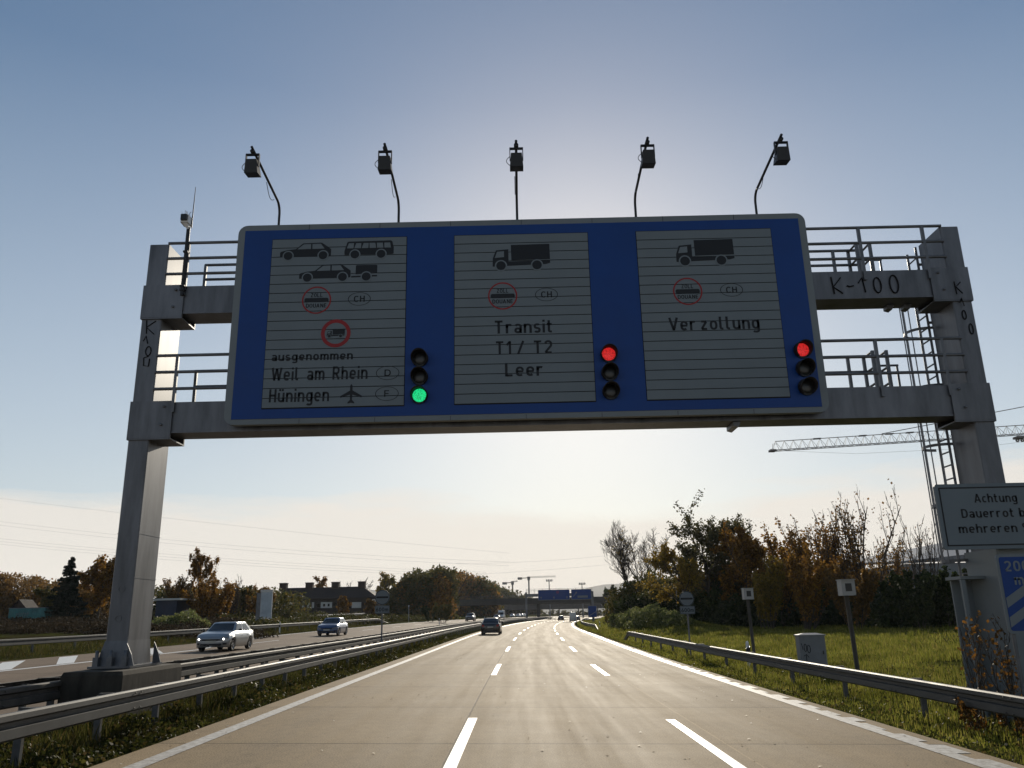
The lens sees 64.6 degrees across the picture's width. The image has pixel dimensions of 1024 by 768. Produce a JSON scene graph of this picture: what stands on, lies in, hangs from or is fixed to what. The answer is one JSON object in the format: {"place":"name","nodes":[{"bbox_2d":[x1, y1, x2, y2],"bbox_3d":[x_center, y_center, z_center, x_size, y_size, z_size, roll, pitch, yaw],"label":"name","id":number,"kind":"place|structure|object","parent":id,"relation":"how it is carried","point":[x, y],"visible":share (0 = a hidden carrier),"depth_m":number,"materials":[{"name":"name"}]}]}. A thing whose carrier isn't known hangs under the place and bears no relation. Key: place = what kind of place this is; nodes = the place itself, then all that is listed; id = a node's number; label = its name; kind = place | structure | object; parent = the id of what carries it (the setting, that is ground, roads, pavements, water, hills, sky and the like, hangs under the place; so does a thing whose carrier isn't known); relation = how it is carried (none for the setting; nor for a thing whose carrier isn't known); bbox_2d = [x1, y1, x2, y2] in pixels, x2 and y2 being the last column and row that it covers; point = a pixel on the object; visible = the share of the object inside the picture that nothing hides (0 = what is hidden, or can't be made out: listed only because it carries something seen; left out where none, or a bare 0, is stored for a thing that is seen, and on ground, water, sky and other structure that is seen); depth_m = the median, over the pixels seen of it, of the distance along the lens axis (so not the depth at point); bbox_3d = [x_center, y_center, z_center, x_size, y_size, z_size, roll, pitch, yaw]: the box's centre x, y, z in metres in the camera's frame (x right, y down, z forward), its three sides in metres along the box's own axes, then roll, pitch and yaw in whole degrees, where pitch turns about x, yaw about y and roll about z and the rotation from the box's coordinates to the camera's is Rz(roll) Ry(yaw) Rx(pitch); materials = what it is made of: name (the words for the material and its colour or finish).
{"place":"outdoors","nodes":[
{"label":"outdoors","id":0,"kind":"place"},
{"bbox_2d":[0,624,371,660],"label":"verge grass","id":1,"kind":"structure","parent":0,"point":[13,651],"depth_m":46.39,"materials":[{"name":"green plant"}]},
{"bbox_2d":[370,584,625,613],"bbox_3d":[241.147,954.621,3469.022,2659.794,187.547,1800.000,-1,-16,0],"label":"hills","id":2,"kind":"structure","parent":0,"point":[598,591],"depth_m":3323.89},
{"bbox_2d":[0,614,1023,767],"bbox_3d":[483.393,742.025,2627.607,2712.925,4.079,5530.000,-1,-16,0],"label":"ground","id":3,"kind":"structure","parent":0,"point":[60,634],"depth_m":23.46,"materials":[{"name":"green plant"}]},
{"bbox_2d":[10,599,37,607],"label":"garden hut","id":4,"kind":"object","parent":3,"relation":"on","point":[22,603],"visible":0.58,"depth_m":97.33,"materials":[{"name":"brick"}]},
{"bbox_2d":[8,607,55,618],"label":"container","id":5,"kind":"object","parent":3,"relation":"on","point":[28,612],"visible":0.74,"depth_m":89.07,"materials":[{"name":"teal metal"}]},
{"bbox_2d":[33,584,56,606],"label":"tree","id":6,"kind":"object","parent":3,"relation":"on","point":[43,594],"visible":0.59,"depth_m":108.43,"materials":[{"name":"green plant"}]},
{"bbox_2d":[0,571,109,619],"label":"wood","id":7,"kind":"object","parent":3,"relation":"on","point":[9,596],"visible":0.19,"depth_m":137.36,"materials":[{"name":"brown plant"}]},
{"bbox_2d":[43,556,89,622],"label":"spruce","id":8,"kind":"object","parent":3,"relation":"on","point":[66,597],"visible":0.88,"depth_m":91.12,"materials":[{"name":"green plant"}]},
{"bbox_2d":[76,554,114,619],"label":"maple tree","id":9,"kind":"object","parent":3,"relation":"on","point":[98,575],"visible":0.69,"depth_m":96.72,"materials":[{"name":"brown plant"}]},
{"bbox_2d":[57,663,181,726],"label":"concrete plinth","id":10,"kind":"structure","parent":3,"relation":"on","point":[81,684],"depth_m":14.26,"materials":[{"name":"grey concrete"}]},
{"bbox_2d":[0,614,278,638],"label":"brush","id":11,"kind":"object","parent":3,"relation":"on","point":[37,625],"visible":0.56,"depth_m":65.29,"materials":[{"name":"green plant"}]},
{"bbox_2d":[153,598,194,618],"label":"blue shed","id":12,"kind":"structure","parent":3,"relation":"on","point":[167,606],"depth_m":94.92,"materials":[{"name":"metal"}]},
{"bbox_2d":[162,574,194,604],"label":"shrub","id":13,"kind":"object","parent":3,"relation":"on","point":[174,591],"visible":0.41,"depth_m":100.07,"materials":[{"name":"green plant"}]},
{"bbox_2d":[151,609,210,628],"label":"bramble mound","id":14,"kind":"object","parent":3,"relation":"on","point":[180,616],"visible":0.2,"depth_m":74.58,"materials":[{"name":"green plant"}]},
{"bbox_2d":[0,619,387,652],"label":"guard rail","id":15,"kind":"object","parent":3,"relation":"on","point":[28,641],"visible":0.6,"depth_m":47.08,"materials":[{"name":"metal"}]},
{"bbox_2d":[186,547,220,598],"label":"birch tree","id":16,"kind":"object","parent":3,"relation":"on","point":[197,564],"visible":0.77,"depth_m":104.97,"materials":[{"name":"brown plant"}]},
{"bbox_2d":[179,571,234,621],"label":"shrub","id":17,"kind":"object","parent":3,"relation":"on","point":[204,604],"visible":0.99,"depth_m":96.78,"materials":[{"name":"brown plant"}]},
{"bbox_2d":[197,577,238,617],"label":"shrub","id":18,"kind":"object","parent":3,"relation":"on","point":[229,599],"visible":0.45,"depth_m":100.58,"materials":[{"name":"brown plant"}]},
{"bbox_2d":[219,574,242,617],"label":"bare tree","id":19,"kind":"object","parent":3,"relation":"on","point":[233,610],"visible":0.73,"depth_m":107.86,"materials":[{"name":"brown plant"}]},
{"bbox_2d":[0,633,462,767],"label":"median weeds","id":20,"kind":"object","parent":3,"relation":"on","point":[81,735],"visible":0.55,"depth_m":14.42,"materials":[{"name":"green plant"}]},
{"bbox_2d":[152,585,311,618],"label":"wood","id":21,"kind":"object","parent":3,"relation":"on","point":[282,605],"visible":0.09,"depth_m":147.09,"materials":[{"name":"green plant"}]},
{"bbox_2d":[231,585,255,615],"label":"tree","id":22,"kind":"object","parent":3,"relation":"on","point":[243,599],"visible":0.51,"depth_m":114.17,"materials":[{"name":"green plant"}]},
{"bbox_2d":[245,585,276,615],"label":"tree","id":23,"kind":"object","parent":3,"relation":"on","point":[251,605],"visible":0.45,"depth_m":111.84,"materials":[{"name":"brown plant"}]},
{"bbox_2d":[0,617,525,709],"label":"guard rail","id":24,"kind":"object","parent":3,"relation":"on","point":[23,682],"visible":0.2,"depth_m":23.75,"materials":[{"name":"metal"}]},
{"bbox_2d":[255,590,273,621],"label":"banner pylon","id":25,"kind":"object","parent":3,"relation":"on","point":[264,603],"visible":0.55,"depth_m":91.95,"materials":[{"name":"metal"}]},
{"bbox_2d":[0,617,543,709],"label":"guard rail","id":26,"kind":"object","parent":3,"relation":"on","point":[48,693],"visible":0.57,"depth_m":22.36,"materials":[{"name":"metal"}]},
{"bbox_2d":[0,617,552,765],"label":"guard rail","id":27,"kind":"object","parent":3,"relation":"on","point":[18,726],"visible":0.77,"depth_m":13.30,"materials":[{"name":"metal"}]},
{"bbox_2d":[0,615,582,713],"bbox_3d":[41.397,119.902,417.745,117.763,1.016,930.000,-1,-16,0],"label":"opposite carriageway","id":28,"kind":"structure","parent":3,"relation":"on","point":[12,675],"depth_m":42.83,"materials":[{"name":"grey asphalt"}]},
{"bbox_2d":[196,622,253,650],"bbox_3d":[-15.696,13.827,44.469,2.200,1.480,4.416,-1,-16,1],"label":"car","id":29,"kind":"object","parent":28,"relation":"on","point":[230,636],"visible":1,"depth_m":43.47,"materials":[{"name":"silver metal"}]},
{"bbox_2d":[0,617,528,671],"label":"opposite lane markings","id":30,"kind":"object","parent":28,"relation":"on","point":[5,666],"visible":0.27,"depth_m":33.10,"materials":[{"name":"paint"}]},
{"bbox_2d":[317,617,347,635],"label":"car","id":31,"kind":"object","parent":28,"relation":"on","point":[337,626],"visible":1,"depth_m":69.13,"materials":[{"name":"blue paint"}]},
{"bbox_2d":[215,610,434,630],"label":"verge growth","id":32,"kind":"object","parent":3,"relation":"on","point":[306,616],"visible":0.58,"depth_m":115.39,"materials":[{"name":"green plant"}]},
{"bbox_2d":[279,581,380,616],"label":"row house","id":33,"kind":"structure","parent":3,"relation":"on","point":[323,599],"depth_m":195.08,"materials":[{"name":"tile"}]},
{"bbox_2d":[336,595,351,613],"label":"tree","id":34,"kind":"object","parent":3,"relation":"on","point":[343,603],"visible":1,"depth_m":159.01,"materials":[{"name":"brown plant"}]},
{"bbox_2d":[375,590,389,654],"bbox_3d":[-6.177,11.432,38.446,0.700,3.235,0.107,-1,-16,0],"label":"customs sign","id":35,"kind":"object","parent":3,"relation":"on","point":[382,597],"visible":1,"depth_m":38.66,"materials":[{"name":"metal"}]},
{"bbox_2d":[383,564,460,618],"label":"tree","id":36,"kind":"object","parent":3,"relation":"on","point":[419,577],"depth_m":207.99,"materials":[{"name":"green plant"}]},
{"bbox_2d":[395,572,457,618],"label":"tree","id":37,"kind":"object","parent":3,"relation":"on","point":[437,599],"depth_m":207.18,"materials":[{"name":"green plant"}]},
{"bbox_2d":[432,602,452,622],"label":"bush","id":38,"kind":"object","parent":3,"relation":"on","point":[445,614],"visible":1,"depth_m":144.44,"materials":[{"name":"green plant"}]},
{"bbox_2d":[441,566,505,616],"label":"tree","id":39,"kind":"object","parent":3,"relation":"on","point":[488,592],"depth_m":331.01,"materials":[{"name":"green plant"}]},
{"bbox_2d":[455,571,502,616],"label":"tree","id":40,"kind":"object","parent":3,"relation":"on","point":[461,609],"depth_m":329.78,"materials":[{"name":"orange plant"}]},
{"bbox_2d":[491,581,543,614],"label":"tree","id":41,"kind":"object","parent":3,"relation":"on","point":[504,592],"depth_m":566.50,"materials":[{"name":"green plant"}]},
{"bbox_2d":[456,595,613,616],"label":"road bridge","id":42,"kind":"structure","parent":3,"relation":"on","point":[513,600],"depth_m":299.27,"materials":[{"name":"concrete"}]},
{"bbox_2d":[502,603,603,616],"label":"customs canopy","id":43,"kind":"object","parent":3,"relation":"on","point":[546,606],"visible":0.27,"depth_m":539.84,"materials":[{"name":"concrete"}]},
{"bbox_2d":[87,224,1023,722],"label":"sign gantry","id":44,"kind":"object","parent":3,"relation":"on","point":[957,402],"visible":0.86,"depth_m":16.62,"materials":[{"name":"metal"}]},
{"bbox_2d":[179,187,195,295],"bbox_3d":[-7.077,-3.134,17.466,0.232,2.580,0.280,-1,-16,0],"label":"camera mast","id":45,"kind":"object","parent":44,"relation":"attached to","point":[186,220],"visible":1,"depth_m":17.45,"materials":[{"name":"grey metal"}]},
{"bbox_2d":[224,213,828,426],"bbox_3d":[0.241,-1.384,16.846,12.090,4.380,0.315,-1,-16,0],"label":"overhead sign","id":46,"kind":"object","parent":44,"relation":"attached to","point":[686,316],"visible":1,"depth_m":16.68,"materials":[{"name":"metal"}]},
{"bbox_2d":[242,146,280,224],"bbox_3d":[-5.065,-3.836,16.535,0.335,1.077,1.990,-1,-16,0],"label":"sign floodlight","id":47,"kind":"object","parent":46,"relation":"attached to","point":[252,167],"visible":1,"depth_m":15.76,"materials":[{"name":"black paint"}]},
{"bbox_2d":[375,143,399,221],"bbox_3d":[-2.485,-3.893,16.525,0.335,1.077,1.990,-1,-16,0],"label":"sign floodlight","id":48,"kind":"object","parent":46,"relation":"attached to","point":[384,165],"visible":1,"depth_m":15.73,"materials":[{"name":"black paint"}]},
{"bbox_2d":[410,348,427,403],"bbox_3d":[-1.865,-0.179,16.230,0.344,1.124,0.298,-1,-16,0],"label":"traffic light","id":49,"kind":"object","parent":46,"relation":"attached to","point":[419,376],"visible":1,"depth_m":16.30,"materials":[{"name":"black paint"}]},
{"bbox_2d":[506,140,522,219],"bbox_3d":[0.064,-3.950,16.515,0.335,1.077,1.990,-1,-16,0],"label":"sign floodlight","id":50,"kind":"object","parent":46,"relation":"attached to","point":[516,163],"visible":1,"depth_m":15.72,"materials":[{"name":"black paint"}]},
{"bbox_2d":[600,343,619,399],"bbox_3d":[1.969,-0.264,16.215,0.344,1.124,0.298,-1,-16,0],"label":"traffic light","id":51,"kind":"object","parent":46,"relation":"attached to","point":[610,371],"visible":1,"depth_m":16.28,"materials":[{"name":"black paint"}]},
{"bbox_2d":[634,137,655,216],"bbox_3d":[2.613,-4.006,16.505,0.335,1.077,1.990,-1,-16,0],"label":"sign floodlight","id":52,"kind":"object","parent":46,"relation":"attached to","point":[648,161],"visible":1,"depth_m":15.70,"materials":[{"name":"black paint"}]},
{"bbox_2d":[754,133,790,213],"bbox_3d":[5.203,-4.063,16.494,0.335,1.077,1.990,-1,-16,0],"label":"sign floodlight","id":53,"kind":"object","parent":46,"relation":"attached to","point":[781,154],"visible":1,"depth_m":15.71,"materials":[{"name":"black paint"}]},
{"bbox_2d":[793,339,817,395],"bbox_3d":[5.888,-0.351,16.199,0.344,1.124,0.298,-1,-16,0],"label":"traffic light","id":54,"kind":"object","parent":46,"relation":"attached to","point":[805,367],"visible":1,"depth_m":16.27,"materials":[{"name":"black paint"}]},
{"bbox_2d":[933,483,1023,549],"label":"information sign","id":55,"kind":"object","parent":44,"relation":"attached to","point":[980,516],"visible":1,"depth_m":15.44,"materials":[{"name":"metal"}]},
{"bbox_2d":[89,616,1023,767],"bbox_3d":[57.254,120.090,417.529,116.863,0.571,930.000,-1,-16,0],"label":"motorway carriageway","id":56,"kind":"structure","parent":3,"relation":"on","point":[400,716],"depth_m":14.56,"materials":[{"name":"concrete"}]},
{"bbox_2d":[123,619,547,767],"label":"edge line","id":57,"kind":"object","parent":56,"relation":"on","point":[167,754],"visible":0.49,"depth_m":14.38,"materials":[{"name":"paint"}]},
{"bbox_2d":[481,618,503,634],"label":"car","id":58,"kind":"object","parent":56,"relation":"on","point":[491,625],"visible":1,"depth_m":73.72,"materials":[{"name":"black paint"}]},
{"bbox_2d":[443,621,745,767],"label":"lane dashes","id":59,"kind":"object","parent":56,"relation":"on","point":[454,757],"visible":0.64,"depth_m":12.22,"materials":[{"name":"paint"}]},
{"bbox_2d":[572,621,1001,767],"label":"edge line","id":60,"kind":"object","parent":56,"relation":"on","point":[934,749],"visible":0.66,"depth_m":14.37,"materials":[{"name":"paint"}]},
{"bbox_2d":[582,630,1015,767],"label":"rumble strip","id":61,"kind":"object","parent":56,"relation":"on","point":[955,750],"visible":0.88,"depth_m":13.73,"materials":[{"name":"paint"}]},
{"bbox_2d":[525,588,594,620],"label":"sign gantry","id":62,"kind":"object","parent":3,"relation":"on","point":[536,595],"visible":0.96,"depth_m":227.53,"materials":[{"name":"metal"}]},
{"bbox_2d":[538,589,569,599],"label":"direction sign","id":63,"kind":"object","parent":62,"relation":"attached to","point":[563,594],"visible":1,"depth_m":227.37,"materials":[{"name":"blue metal"}]},
{"bbox_2d":[571,589,591,599],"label":"direction sign","id":64,"kind":"object","parent":62,"relation":"attached to","point":[578,594],"visible":1,"depth_m":227.33,"materials":[{"name":"blue metal"}]},
{"bbox_2d":[541,609,605,615],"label":"wood","id":65,"kind":"object","parent":3,"relation":"on","point":[600,613],"visible":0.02,"depth_m":635.01,"materials":[{"name":"green plant"}]},
{"bbox_2d":[599,520,670,583],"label":"bare tree","id":66,"kind":"object","parent":3,"relation":"on","point":[623,569],"visible":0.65,"depth_m":122.19,"materials":[{"name":"brown plant"}]},
{"bbox_2d":[611,524,660,580],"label":"bare tree","id":67,"kind":"object","parent":3,"relation":"on","point":[628,559],"visible":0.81,"depth_m":117.33,"materials":[{"name":"brown plant"}]},
{"bbox_2d":[607,601,693,628],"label":"bramble mound","id":68,"kind":"object","parent":3,"relation":"on","point":[662,617],"visible":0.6,"depth_m":78.57,"materials":[{"name":"green plant"}]},
{"bbox_2d":[602,567,700,626],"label":"dark bushes","id":69,"kind":"object","parent":3,"relation":"on","point":[630,589],"visible":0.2,"depth_m":101.72,"materials":[{"name":"green plant"}]},
{"bbox_2d":[577,616,748,632],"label":"meadow grass","id":70,"kind":"structure","parent":3,"relation":"on","point":[596,622],"depth_m":126.01,"materials":[{"name":"green plant"}]},
{"bbox_2d":[634,539,704,617],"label":"tree","id":71,"kind":"object","parent":3,"relation":"on","point":[690,577],"visible":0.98,"depth_m":86.02,"materials":[{"name":"green plant"}]},
{"bbox_2d":[679,591,694,656],"bbox_3d":[8.347,11.460,38.289,0.700,3.239,0.107,-1,-16,0],"label":"customs sign","id":72,"kind":"object","parent":3,"relation":"on","point":[686,598],"visible":0.99,"depth_m":38.50,"materials":[{"name":"metal"}]},
{"bbox_2d":[662,488,768,608],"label":"tree","id":73,"kind":"object","parent":3,"relation":"on","point":[711,535],"visible":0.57,"depth_m":90.54,"materials":[{"name":"green plant"}]},
{"bbox_2d":[688,515,755,602],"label":"tree","id":74,"kind":"object","parent":3,"relation":"on","point":[709,562],"visible":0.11,"depth_m":94.42,"materials":[{"name":"green plant"}]},
{"bbox_2d":[709,524,768,611],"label":"tree","id":75,"kind":"object","parent":3,"relation":"on","point":[754,551],"visible":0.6,"depth_m":85.34,"materials":[{"name":"green plant"}]},
{"bbox_2d":[741,588,756,664],"bbox_3d":[9.588,9.821,32.473,0.420,3.189,0.410,-1,-16,0],"label":"detector post","id":76,"kind":"object","parent":3,"relation":"on","point":[747,594],"visible":0.78,"depth_m":32.67,"materials":[{"name":"metal"}]},
{"bbox_2d":[664,563,858,612],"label":"thicket","id":77,"kind":"object","parent":3,"relation":"on","point":[740,590],"visible":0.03,"depth_m":93.87,"materials":[{"name":"brown plant"}]},
{"bbox_2d":[750,553,785,628],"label":"shrub","id":78,"kind":"object","parent":3,"relation":"on","point":[768,589],"visible":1,"depth_m":73.12,"materials":[{"name":"green plant"}]},
{"bbox_2d":[722,517,814,625],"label":"tree","id":79,"kind":"object","parent":3,"relation":"on","point":[774,552],"visible":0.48,"depth_m":79.26,"materials":[{"name":"brown plant"}]},
{"bbox_2d":[579,615,962,668],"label":"meadow grass","id":80,"kind":"structure","parent":3,"relation":"on","point":[723,632],"depth_m":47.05,"materials":[{"name":"green plant"}]},
{"bbox_2d":[608,577,956,628],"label":"undergrowth","id":81,"kind":"object","parent":3,"relation":"on","point":[884,612],"visible":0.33,"depth_m":79.74,"materials":[{"name":"green plant"}]},
{"bbox_2d":[794,633,827,676],"bbox_3d":[9.803,8.851,26.492,0.900,1.363,0.460,-1,-16,0],"label":"switch cabinet","id":82,"kind":"object","parent":3,"relation":"on","point":[810,647],"visible":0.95,"depth_m":26.37,"materials":[{"name":"grey plastic"}]},
{"bbox_2d":[784,509,839,622],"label":"tree","id":83,"kind":"object","parent":3,"relation":"on","point":[808,537],"visible":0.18,"depth_m":83.89,"materials":[{"name":"brown plant"}]},
{"bbox_2d":[781,542,843,629],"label":"shrub","id":84,"kind":"object","parent":3,"relation":"on","point":[807,593],"visible":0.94,"depth_m":67.73,"materials":[{"name":"brown plant"}]},
{"bbox_2d":[624,631,1023,718],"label":"guard rail","id":85,"kind":"object","parent":3,"relation":"on","point":[989,701],"visible":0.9,"depth_m":16.91,"materials":[{"name":"metal"}]},
{"bbox_2d":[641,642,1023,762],"bbox_3d":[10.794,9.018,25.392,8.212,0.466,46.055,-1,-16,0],"label":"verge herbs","id":86,"kind":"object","parent":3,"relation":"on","point":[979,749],"visible":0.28,"depth_m":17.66,"materials":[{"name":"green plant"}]},
{"bbox_2d":[809,505,867,619],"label":"tree","id":87,"kind":"object","parent":3,"relation":"on","point":[827,547],"visible":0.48,"depth_m":79.64,"materials":[{"name":"brown plant"}]},
{"bbox_2d":[835,579,860,686],"bbox_3d":[9.610,7.109,22.847,0.420,3.113,0.410,-1,-16,0],"label":"detector post","id":88,"kind":"object","parent":3,"relation":"on","point":[846,588],"visible":0.78,"depth_m":23.04,"materials":[{"name":"metal"}]},
{"bbox_2d":[823,563,880,628],"bbox_3d":[27.485,17.248,65.696,4.300,5.425,4.087,-1,-16,0],"label":"shrub","id":89,"kind":"object","parent":3,"relation":"on","point":[862,598],"visible":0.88,"depth_m":64.85,"materials":[{"name":"green plant"}]},
{"bbox_2d":[823,479,900,617],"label":"tree","id":90,"kind":"object","parent":3,"relation":"on","point":[848,562],"visible":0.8,"depth_m":78.73,"materials":[{"name":"brown plant"}]},
{"bbox_2d":[861,527,910,586],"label":"tree","id":91,"kind":"object","parent":3,"relation":"on","point":[896,566],"visible":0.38,"depth_m":82.55,"materials":[{"name":"brown plant"}]},
{"bbox_2d":[768,406,1023,453],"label":"tower crane","id":92,"kind":"object","parent":3,"relation":"on","point":[1018,438],"visible":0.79,"depth_m":152.40,"materials":[{"name":"metal"}]},
{"bbox_2d":[876,569,935,628],"bbox_3d":[31.117,16.649,62.792,4.223,4.737,5.236,-1,-16,0],"label":"bush","id":93,"kind":"object","parent":3,"relation":"on","point":[925,588],"visible":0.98,"depth_m":61.64,"materials":[{"name":"green plant"}]},
{"bbox_2d":[885,514,943,587],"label":"bare tree","id":94,"kind":"object","parent":3,"relation":"on","point":[922,564],"visible":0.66,"depth_m":96.46,"materials":[{"name":"brown plant"}]},
{"bbox_2d":[913,565,959,626],"bbox_3d":[33.622,16.917,64.164,2.314,4.776,5.368,-1,-16,0],"label":"bush","id":95,"kind":"object","parent":3,"relation":"on","point":[942,587],"visible":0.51,"depth_m":62.92,"materials":[{"name":"green plant"}]},
{"bbox_2d":[951,694,1023,741],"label":"shrub","id":96,"kind":"object","parent":3,"relation":"on","point":[970,713],"visible":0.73,"depth_m":13.58,"materials":[{"name":"green plant"}]},
{"bbox_2d":[955,610,1023,736],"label":"shrub","id":97,"kind":"object","parent":3,"relation":"on","point":[1010,672],"visible":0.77,"depth_m":13.81,"materials":[{"name":"brown plant"}]},
{"bbox_2d":[994,554,1023,696],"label":"distance marker","id":98,"kind":"object","parent":3,"relation":"on","point":[1010,571],"visible":1,"depth_m":13.48,"materials":[{"name":"metal"}]},
{"bbox_2d":[0,0,1023,617],"label":"sky","id":99,"kind":"structure","parent":0,"point":[113,113],"materials":[{"name":"blue"}]},
{"bbox_2d":[860,544,970,595],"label":"industrial hall","id":100,"kind":"structure","parent":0,"point":[953,567],"depth_m":128.21,"materials":[{"name":"grey metal"}]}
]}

